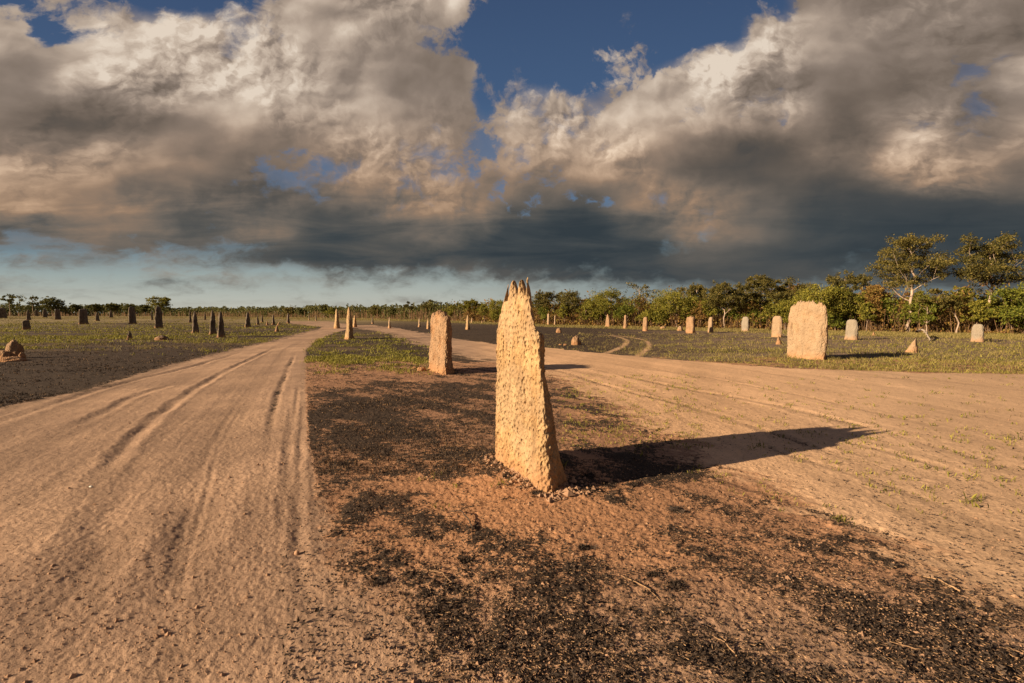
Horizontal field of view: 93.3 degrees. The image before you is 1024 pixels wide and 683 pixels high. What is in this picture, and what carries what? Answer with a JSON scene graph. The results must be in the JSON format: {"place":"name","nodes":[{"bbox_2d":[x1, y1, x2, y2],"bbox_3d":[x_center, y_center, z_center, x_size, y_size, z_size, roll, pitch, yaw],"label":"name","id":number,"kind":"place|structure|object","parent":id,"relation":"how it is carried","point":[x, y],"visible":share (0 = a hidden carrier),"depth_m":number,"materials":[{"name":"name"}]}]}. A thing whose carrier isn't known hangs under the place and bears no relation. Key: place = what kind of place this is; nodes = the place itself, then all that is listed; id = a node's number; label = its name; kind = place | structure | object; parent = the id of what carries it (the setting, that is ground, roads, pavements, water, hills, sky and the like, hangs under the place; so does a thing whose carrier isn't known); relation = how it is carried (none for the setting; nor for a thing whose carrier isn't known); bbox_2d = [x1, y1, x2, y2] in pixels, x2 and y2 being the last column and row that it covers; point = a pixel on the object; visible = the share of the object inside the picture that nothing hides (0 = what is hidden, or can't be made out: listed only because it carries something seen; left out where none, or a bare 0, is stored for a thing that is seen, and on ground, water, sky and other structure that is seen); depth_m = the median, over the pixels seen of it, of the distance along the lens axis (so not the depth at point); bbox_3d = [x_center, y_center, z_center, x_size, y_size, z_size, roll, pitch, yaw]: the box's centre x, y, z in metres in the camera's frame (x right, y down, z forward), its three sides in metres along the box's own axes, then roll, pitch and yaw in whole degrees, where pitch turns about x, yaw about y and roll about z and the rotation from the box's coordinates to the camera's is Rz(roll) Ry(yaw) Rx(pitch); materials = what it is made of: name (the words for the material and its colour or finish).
{"place":"outdoors","nodes":[
{"label":"outdoors","id":0,"kind":"place"},
{"bbox_2d":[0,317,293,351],"bbox_3d":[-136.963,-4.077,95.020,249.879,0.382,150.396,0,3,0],"label":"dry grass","id":1,"kind":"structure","parent":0,"point":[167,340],"depth_m":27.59,"materials":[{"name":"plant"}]},
{"bbox_2d":[0,317,325,354],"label":"grass","id":2,"kind":"structure","parent":0,"point":[12,330],"depth_m":35.08,"materials":[{"name":"green plant"}]},
{"bbox_2d":[0,327,435,682],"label":"dirt track","id":3,"kind":"structure","parent":0,"point":[260,378],"depth_m":3.48,"materials":[{"name":"soil"}]},
{"bbox_2d":[0,314,1023,682],"bbox_3d":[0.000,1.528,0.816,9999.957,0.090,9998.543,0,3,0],"label":"ground","id":4,"kind":"structure","parent":0,"point":[628,534],"depth_m":3.58,"materials":[{"name":"soil"}]},
{"bbox_2d":[0,294,15,315],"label":"savanna tree","id":5,"kind":"object","parent":4,"relation":"on","point":[11,300],"visible":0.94,"depth_m":309.10,"materials":[{"name":"green plant"}]},
{"bbox_2d":[0,356,27,361],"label":"earth clod","id":6,"kind":"object","parent":4,"relation":"on","point":[11,359],"visible":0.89,"depth_m":16.07,"materials":[{"name":"orange soil"}]},
{"bbox_2d":[5,340,23,355],"bbox_3d":[-17.812,0.347,17.309,0.558,0.844,0.403,0,3,0],"label":"earth clod","id":7,"kind":"object","parent":4,"relation":"on","point":[14,348],"visible":0.65,"depth_m":17.19,"materials":[{"name":"brown soil"}]},
{"bbox_2d":[9,295,46,315],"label":"savanna tree","id":8,"kind":"object","parent":4,"relation":"on","point":[32,303],"visible":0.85,"depth_m":309.18,"materials":[{"name":"green plant"}]},
{"bbox_2d":[39,296,69,315],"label":"savanna tree","id":9,"kind":"object","parent":4,"relation":"on","point":[49,302],"visible":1,"depth_m":308.45,"materials":[{"name":"green plant"}]},
{"bbox_2d":[78,309,88,323],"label":"termite mound","id":10,"kind":"object","parent":4,"relation":"on","point":[83,316],"visible":0.94,"depth_m":71.81,"materials":[{"name":"soil"}]},
{"bbox_2d":[103,302,120,311],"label":"savanna tree","id":11,"kind":"object","parent":4,"relation":"on","point":[111,306],"visible":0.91,"depth_m":302.09,"materials":[{"name":"green plant"}]},
{"bbox_2d":[0,342,249,406],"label":"burnt stubble","id":12,"kind":"object","parent":4,"relation":"on","point":[16,398],"visible":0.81,"depth_m":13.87,"materials":[{"name":"plant"}]},
{"bbox_2d":[128,306,136,323],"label":"termite mound","id":13,"kind":"object","parent":4,"relation":"on","point":[131,315],"visible":0.98,"depth_m":74.44,"materials":[{"name":"soil"}]},
{"bbox_2d":[145,296,172,307],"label":"savanna tree","id":14,"kind":"object","parent":4,"relation":"on","point":[162,302],"visible":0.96,"depth_m":287.26,"materials":[{"name":"green plant"}]},
{"bbox_2d":[154,306,163,327],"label":"termite mound","id":15,"kind":"object","parent":4,"relation":"on","point":[158,318],"visible":0.96,"depth_m":52.24,"materials":[{"name":"soil"}]},
{"bbox_2d":[192,311,199,332],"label":"termite mound","id":16,"kind":"object","parent":4,"relation":"on","point":[195,328],"visible":0.98,"depth_m":39.47,"materials":[{"name":"soil"}]},
{"bbox_2d":[209,309,216,334],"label":"termite mound","id":17,"kind":"object","parent":4,"relation":"on","point":[212,325],"visible":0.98,"depth_m":36.44,"materials":[{"name":"soil"}]},
{"bbox_2d":[216,311,225,337],"bbox_3d":[-19.511,-1.100,32.411,0.496,1.889,0.996,-1,4,-22],"label":"termite mound","id":18,"kind":"object","parent":4,"relation":"on","point":[220,333],"visible":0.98,"depth_m":32.13,"materials":[{"name":"soil"}]},
{"bbox_2d":[0,299,470,319],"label":"woodland","id":19,"kind":"object","parent":4,"relation":"on","point":[17,307],"visible":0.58,"depth_m":230.85,"materials":[{"name":"green plant"}]},
{"bbox_2d":[7,308,468,320],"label":"tree line","id":20,"kind":"object","parent":4,"relation":"on","point":[419,314],"visible":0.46,"depth_m":188.65,"materials":[{"name":"green plant"}]},
{"bbox_2d":[344,307,354,339],"bbox_3d":[-10.098,-1.083,30.009,0.592,2.133,1.099,-2,4,-27],"label":"termite mound","id":21,"kind":"object","parent":4,"relation":"on","point":[349,331],"visible":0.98,"depth_m":29.70,"materials":[{"name":"soil"}]},
{"bbox_2d":[300,331,432,374],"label":"grass","id":22,"kind":"structure","parent":4,"relation":"on","point":[344,360],"depth_m":16.98,"materials":[{"name":"green plant"}]},
{"bbox_2d":[357,567,406,591],"bbox_3d":[-0.787,1.425,2.906,0.314,0.047,0.206,-1,4,-19],"label":"burnt tuft","id":23,"kind":"object","parent":4,"relation":"on","point":[382,580],"visible":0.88,"depth_m":2.88,"materials":[{"name":"black plant"}]},
{"bbox_2d":[419,600,441,620],"bbox_3d":[-0.427,1.439,2.572,0.134,0.048,0.168,-1,4,-21],"label":"burnt tuft","id":24,"kind":"object","parent":4,"relation":"on","point":[425,615],"visible":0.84,"depth_m":2.56,"materials":[{"name":"black plant"}]},
{"bbox_2d":[418,299,442,317],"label":"savanna tree","id":25,"kind":"object","parent":4,"relation":"on","point":[428,306],"visible":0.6,"depth_m":121.38,"materials":[{"name":"green plant"}]},
{"bbox_2d":[304,367,561,474],"bbox_3d":[-1.169,0.987,10.050,5.886,0.116,10.978,-1,4,-23],"label":"burnt stubble","id":26,"kind":"object","parent":4,"relation":"on","point":[389,457],"visible":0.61,"depth_m":6.27,"materials":[{"name":"plant"}]},
{"bbox_2d":[428,310,454,374],"bbox_3d":[-1.952,0.048,13.253,0.445,1.813,1.439,-2,4,-27],"label":"termite mound","id":27,"kind":"object","parent":4,"relation":"on","point":[440,354],"visible":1,"depth_m":12.88,"materials":[{"name":"beige soil"}]},
{"bbox_2d":[459,298,486,313],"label":"savanna tree","id":28,"kind":"object","parent":4,"relation":"on","point":[472,303],"visible":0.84,"depth_m":95.78,"materials":[{"name":"green plant"}]},
{"bbox_2d":[485,299,503,320],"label":"savanna tree","id":29,"kind":"object","parent":4,"relation":"on","point":[492,304],"visible":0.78,"depth_m":84.10,"materials":[{"name":"green plant"}]},
{"bbox_2d":[0,316,1023,339],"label":"dry grass","id":30,"kind":"structure","parent":4,"relation":"on","point":[935,334],"depth_m":47.58,"materials":[{"name":"plant"}]},
{"bbox_2d":[0,372,1023,682],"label":"soil crumbs","id":31,"kind":"object","parent":4,"relation":"on","point":[568,490],"visible":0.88,"depth_m":2.74,"materials":[{"name":"brown soil"}]},
{"bbox_2d":[495,277,566,492],"bbox_3d":[0.170,0.404,4.780,0.393,2.042,1.216,-2,4,-27],"label":"termite mound","id":32,"kind":"object","parent":4,"relation":"on","point":[526,445],"visible":0.98,"depth_m":4.57,"materials":[{"name":"soil"}]},
{"bbox_2d":[538,306,553,321],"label":"sapling","id":33,"kind":"object","parent":4,"relation":"on","point":[542,310],"visible":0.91,"depth_m":69.43,"materials":[{"name":"green plant"}]},
{"bbox_2d":[531,288,562,310],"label":"savanna tree","id":34,"kind":"object","parent":4,"relation":"on","point":[542,299],"visible":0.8,"depth_m":70.17,"materials":[{"name":"green plant"}]},
{"bbox_2d":[556,303,569,323],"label":"sapling","id":35,"kind":"object","parent":4,"relation":"on","point":[564,309],"visible":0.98,"depth_m":65.68,"materials":[{"name":"green plant"}]},
{"bbox_2d":[555,288,591,322],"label":"savanna tree","id":36,"kind":"object","parent":4,"relation":"on","point":[569,297],"visible":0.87,"depth_m":65.80,"materials":[{"name":"green plant"}]},
{"bbox_2d":[576,302,591,320],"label":"sapling","id":37,"kind":"object","parent":4,"relation":"on","point":[584,313],"visible":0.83,"depth_m":63.68,"materials":[{"name":"green plant"}]},
{"bbox_2d":[581,285,624,316],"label":"savanna tree","id":38,"kind":"object","parent":4,"relation":"on","point":[604,302],"visible":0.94,"depth_m":60.31,"materials":[{"name":"green plant"}]},
{"bbox_2d":[452,323,759,353],"bbox_3d":[13.208,-1.335,50.357,53.159,0.083,62.660,0,3,0],"label":"burnt stubble","id":39,"kind":"object","parent":4,"relation":"on","point":[632,339],"visible":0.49,"depth_m":29.53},
{"bbox_2d":[609,295,640,320],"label":"sapling","id":40,"kind":"object","parent":4,"relation":"on","point":[626,310],"visible":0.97,"depth_m":58.00,"materials":[{"name":"green plant"}]},
{"bbox_2d":[629,301,649,320],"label":"sapling","id":41,"kind":"object","parent":4,"relation":"on","point":[640,308],"visible":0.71,"depth_m":59.27,"materials":[{"name":"green plant"}]},
{"bbox_2d":[625,282,660,323],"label":"savanna tree","id":42,"kind":"object","parent":4,"relation":"on","point":[640,296],"visible":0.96,"depth_m":59.34,"materials":[{"name":"green plant"}]},
{"bbox_2d":[635,309,663,322],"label":"sapling","id":43,"kind":"object","parent":4,"relation":"on","point":[644,314],"visible":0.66,"depth_m":56.22,"materials":[{"name":"green plant"}]},
{"bbox_2d":[277,371,1023,682],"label":"charred litter","id":44,"kind":"object","parent":4,"relation":"on","point":[639,678],"visible":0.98,"depth_m":2.49,"materials":[{"name":"black plant"}]},
{"bbox_2d":[646,308,669,325],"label":"sapling","id":45,"kind":"object","parent":4,"relation":"on","point":[662,318],"visible":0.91,"depth_m":55.35,"materials":[{"name":"green plant"}]},
{"bbox_2d":[643,289,707,326],"bbox_3d":[18.747,-3.799,54.936,7.161,4.681,5.017,-1,3,-18],"label":"savanna tree","id":46,"kind":"object","parent":4,"relation":"on","point":[678,299],"visible":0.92,"depth_m":54.35,"materials":[{"name":"green plant"}]},
{"bbox_2d":[660,579,690,591],"bbox_3d":[0.958,1.431,2.860,0.196,0.048,0.148,-3,4,-38],"label":"burnt tuft","id":47,"kind":"object","parent":4,"relation":"on","point":[673,583],"visible":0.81,"depth_m":2.85,"materials":[{"name":"black plant"}]},
{"bbox_2d":[664,503,695,519],"bbox_3d":[1.368,1.374,3.957,0.231,0.047,0.404,3,4,42],"label":"burnt tuft","id":48,"kind":"object","parent":4,"relation":"on","point":[675,508],"visible":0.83,"depth_m":3.94,"materials":[{"name":"black plant"}]},
{"bbox_2d":[686,316,694,332],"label":"termite mound","id":49,"kind":"object","parent":4,"relation":"on","point":[690,324],"visible":0.92,"depth_m":39.10,"materials":[{"name":"orange soil"}]},
{"bbox_2d":[686,281,709,313],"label":"savanna tree","id":50,"kind":"object","parent":4,"relation":"on","point":[698,289],"visible":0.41,"depth_m":56.34,"materials":[{"name":"green plant"}]},
{"bbox_2d":[690,300,706,326],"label":"sapling","id":51,"kind":"object","parent":4,"relation":"on","point":[701,314],"visible":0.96,"depth_m":52.47,"materials":[{"name":"green plant"}]},
{"bbox_2d":[699,298,716,318],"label":"sapling","id":52,"kind":"object","parent":4,"relation":"on","point":[709,313],"visible":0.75,"depth_m":52.14,"materials":[{"name":"green plant"}]},
{"bbox_2d":[702,281,751,327],"bbox_3d":[22.131,-3.838,50.261,5.045,5.271,5.747,2,4,36],"label":"savanna tree","id":53,"kind":"object","parent":4,"relation":"on","point":[716,295],"visible":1,"depth_m":49.52,"materials":[{"name":"green plant"}]},
{"bbox_2d":[450,273,1023,333],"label":"undergrowth","id":54,"kind":"object","parent":4,"relation":"on","point":[718,324],"visible":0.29,"depth_m":49.72,"materials":[{"name":"green plant"}]},
{"bbox_2d":[453,304,1023,333],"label":"dry stems","id":55,"kind":"object","parent":4,"relation":"on","point":[671,323],"visible":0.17,"depth_m":46.13,"materials":[{"name":"brown plant"}]},
{"bbox_2d":[723,298,756,324],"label":"sapling","id":56,"kind":"object","parent":4,"relation":"on","point":[733,311],"visible":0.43,"depth_m":51.18,"materials":[{"name":"green plant"}]},
{"bbox_2d":[471,293,1011,322],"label":"woodland","id":57,"kind":"object","parent":4,"relation":"on","point":[702,315],"depth_m":75.23,"materials":[{"name":"green plant"}]},
{"bbox_2d":[741,317,749,331],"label":"termite mound","id":58,"kind":"object","parent":4,"relation":"on","point":[745,324],"visible":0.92,"depth_m":42.17,"materials":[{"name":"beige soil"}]},
{"bbox_2d":[740,297,763,321],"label":"sapling","id":59,"kind":"object","parent":4,"relation":"on","point":[754,305],"visible":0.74,"depth_m":50.08,"materials":[{"name":"green plant"}]},
{"bbox_2d":[734,309,772,325],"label":"sapling","id":60,"kind":"object","parent":4,"relation":"on","point":[757,315],"visible":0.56,"depth_m":49.40,"materials":[{"name":"green plant"}]},
{"bbox_2d":[736,274,788,328],"bbox_3d":[26.127,-4.216,50.934,5.506,6.000,5.205,2,4,30],"label":"savanna tree","id":61,"kind":"object","parent":4,"relation":"on","point":[766,285],"visible":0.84,"depth_m":50.26,"materials":[{"name":"green plant"}]},
{"bbox_2d":[758,303,789,318],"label":"sapling","id":62,"kind":"object","parent":4,"relation":"on","point":[769,311],"visible":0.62,"depth_m":46.26,"materials":[{"name":"green plant"}]},
{"bbox_2d":[771,316,782,336],"bbox_3d":[18.054,-0.968,32.946,0.446,1.564,0.777,-2,4,-27],"label":"termite mound","id":63,"kind":"object","parent":4,"relation":"on","point":[777,323],"visible":0.97,"depth_m":32.78,"materials":[{"name":"soil"}]},
{"bbox_2d":[768,298,793,329],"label":"sapling","id":64,"kind":"object","parent":4,"relation":"on","point":[782,302],"visible":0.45,"depth_m":45.71,"materials":[{"name":"green plant"}]},
{"bbox_2d":[544,331,1023,375],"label":"dry grass","id":65,"kind":"structure","parent":4,"relation":"on","point":[852,358],"depth_m":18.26,"materials":[{"name":"plant"}]},
{"bbox_2d":[768,276,811,305],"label":"savanna tree","id":66,"kind":"object","parent":4,"relation":"on","point":[788,283],"visible":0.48,"depth_m":49.41,"materials":[{"name":"green plant"}]},
{"bbox_2d":[787,300,827,359],"bbox_3d":[10.393,-0.362,17.047,0.447,2.193,1.420,-2,4,-27],"label":"termite mound","id":67,"kind":"object","parent":4,"relation":"on","point":[807,332],"visible":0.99,"depth_m":16.90,"materials":[{"name":"beige soil"}]},
{"bbox_2d":[776,282,852,316],"bbox_3d":[27.888,-3.118,44.276,5.318,4.556,6.211,0,3,0],"label":"savanna tree","id":68,"kind":"object","parent":4,"relation":"on","point":[817,297],"visible":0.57,"depth_m":43.19,"materials":[{"name":"green plant"}]},
{"bbox_2d":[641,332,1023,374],"bbox_3d":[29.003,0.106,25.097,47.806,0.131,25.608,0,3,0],"label":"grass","id":69,"kind":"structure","parent":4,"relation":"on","point":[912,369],"depth_m":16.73,"materials":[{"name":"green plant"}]},
{"bbox_2d":[827,305,857,327],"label":"sapling","id":70,"kind":"object","parent":4,"relation":"on","point":[831,322],"visible":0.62,"depth_m":42.95,"materials":[{"name":"green plant"}]},
{"bbox_2d":[823,284,867,330],"bbox_3d":[29.455,-2.979,43.421,4.321,4.351,4.623,0,3,0],"label":"savanna tree","id":71,"kind":"object","parent":4,"relation":"on","point":[856,298],"visible":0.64,"depth_m":43.01,"materials":[{"name":"green plant"}]},
{"bbox_2d":[825,270,874,305],"bbox_3d":[32.929,-4.087,47.244,4.412,6.144,5.182,-1,4,-24],"label":"savanna tree","id":72,"kind":"object","parent":4,"relation":"on","point":[857,280],"visible":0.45,"depth_m":46.82,"materials":[{"name":"green plant"}]},
{"bbox_2d":[844,319,857,339],"bbox_3d":[20.839,-0.681,29.663,0.453,1.371,0.748,-2,4,-27],"label":"termite mound","id":73,"kind":"object","parent":4,"relation":"on","point":[851,332],"visible":0.98,"depth_m":29.53,"materials":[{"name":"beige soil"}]},
{"bbox_2d":[843,302,860,321],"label":"sapling","id":74,"kind":"object","parent":4,"relation":"on","point":[855,311],"visible":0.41,"depth_m":43.18,"materials":[{"name":"green plant"}]},
{"bbox_2d":[854,301,877,331],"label":"sapling","id":75,"kind":"object","parent":4,"relation":"on","point":[865,311],"visible":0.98,"depth_m":41.28,"materials":[{"name":"green plant"}]},
{"bbox_2d":[857,293,885,325],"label":"sapling","id":76,"kind":"object","parent":4,"relation":"on","point":[875,302],"visible":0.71,"depth_m":41.38,"materials":[{"name":"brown plant"}]},
{"bbox_2d":[860,284,893,325],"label":"savanna tree","id":77,"kind":"object","parent":4,"relation":"on","point":[877,290],"visible":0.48,"depth_m":42.95,"materials":[{"name":"brown plant"}]},
{"bbox_2d":[872,291,905,330],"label":"sapling","id":78,"kind":"object","parent":4,"relation":"on","point":[889,307],"visible":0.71,"depth_m":41.49,"materials":[{"name":"green plant"}]},
{"bbox_2d":[887,300,913,329],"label":"sapling","id":79,"kind":"object","parent":4,"relation":"on","point":[900,305],"visible":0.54,"depth_m":41.35,"materials":[{"name":"green plant"}]},
{"bbox_2d":[906,337,917,352],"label":"termite mound","id":80,"kind":"object","parent":4,"relation":"on","point":[913,346],"visible":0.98,"depth_m":19.81,"materials":[{"name":"soil"}]},
{"bbox_2d":[864,232,970,331],"bbox_3d":[33.337,-4.740,39.946,7.517,8.330,6.747,-2,4,-32],"label":"savanna tree","id":81,"kind":"object","parent":4,"relation":"on","point":[936,266],"visible":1,"depth_m":39.50,"materials":[{"name":"green plant"}]},
{"bbox_2d":[896,293,943,329],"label":"sapling","id":82,"kind":"object","parent":4,"relation":"on","point":[911,315],"visible":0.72,"depth_m":39.94,"materials":[{"name":"green plant"}]},
{"bbox_2d":[908,288,932,313],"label":"savanna tree","id":83,"kind":"object","parent":4,"relation":"on","point":[917,294],"visible":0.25,"depth_m":46.56,"materials":[{"name":"green plant"}]},
{"bbox_2d":[912,297,944,331],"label":"savanna tree","id":84,"kind":"object","parent":4,"relation":"on","point":[927,318],"visible":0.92,"depth_m":38.36,"materials":[{"name":"green plant"}]},
{"bbox_2d":[914,288,973,332],"bbox_3d":[33.541,-2.388,37.926,3.335,3.803,2.198,0,3,7],"label":"savanna tree","id":85,"kind":"object","parent":4,"relation":"on","point":[954,303],"visible":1,"depth_m":37.80,"materials":[{"name":"green plant"}]},
{"bbox_2d":[943,285,975,301],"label":"savanna tree","id":86,"kind":"object","parent":4,"relation":"on","point":[959,291],"visible":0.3,"depth_m":47.54,"materials":[{"name":"green plant"}]},
{"bbox_2d":[941,303,984,328],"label":"sapling","id":87,"kind":"object","parent":4,"relation":"on","point":[968,315],"visible":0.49,"depth_m":38.48,"materials":[{"name":"green plant"}]},
{"bbox_2d":[928,230,1023,331],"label":"savanna tree","id":88,"kind":"object","parent":4,"relation":"on","point":[992,254],"visible":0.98,"depth_m":37.40,"materials":[{"name":"green plant"}]},
{"bbox_2d":[970,324,983,341],"bbox_3d":[26.345,-0.428,27.357,0.394,1.131,0.582,-2,4,-27],"label":"termite mound","id":89,"kind":"object","parent":4,"relation":"on","point":[977,333],"visible":0.97,"depth_m":27.27,"materials":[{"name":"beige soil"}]},
{"bbox_2d":[958,299,1002,323],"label":"sapling","id":90,"kind":"object","parent":4,"relation":"on","point":[980,312],"visible":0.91,"depth_m":37.43,"materials":[{"name":"green plant"}]},
{"bbox_2d":[973,294,1004,308],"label":"savanna tree","id":91,"kind":"object","parent":4,"relation":"on","point":[998,303],"visible":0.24,"depth_m":42.76,"materials":[{"name":"green plant"}]},
{"bbox_2d":[980,265,1023,325],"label":"savanna tree","id":92,"kind":"object","parent":4,"relation":"on","point":[1003,293],"visible":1,"depth_m":35.14,"materials":[{"name":"green plant"}]},
{"bbox_2d":[996,298,1022,330],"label":"sapling","id":93,"kind":"object","parent":4,"relation":"on","point":[1013,303],"visible":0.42,"depth_m":36.95,"materials":[{"name":"green plant"}]},
{"bbox_2d":[0,0,1023,313],"label":"sky","id":94,"kind":"structure","parent":0,"point":[191,153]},
{"bbox_2d":[286,321,1023,602],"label":"dirt road","id":95,"kind":"structure","parent":0,"point":[576,365],"depth_m":6.37,"materials":[{"name":"soil"}]},
{"bbox_2d":[556,374,701,450],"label":"grass sprouts","id":96,"kind":"object","parent":95,"relation":"on","point":[589,396],"depth_m":7.29,"materials":[{"name":"green plant"}]},
{"bbox_2d":[416,443,988,525],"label":"grass sprouts","id":97,"kind":"object","parent":95,"relation":"on","point":[845,518],"depth_m":4.30,"materials":[{"name":"green plant"}]},
{"bbox_2d":[561,375,1023,518],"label":"grass sprouts","id":98,"kind":"object","parent":95,"relation":"on","point":[870,437],"depth_m":6.14,"materials":[{"name":"plant"}]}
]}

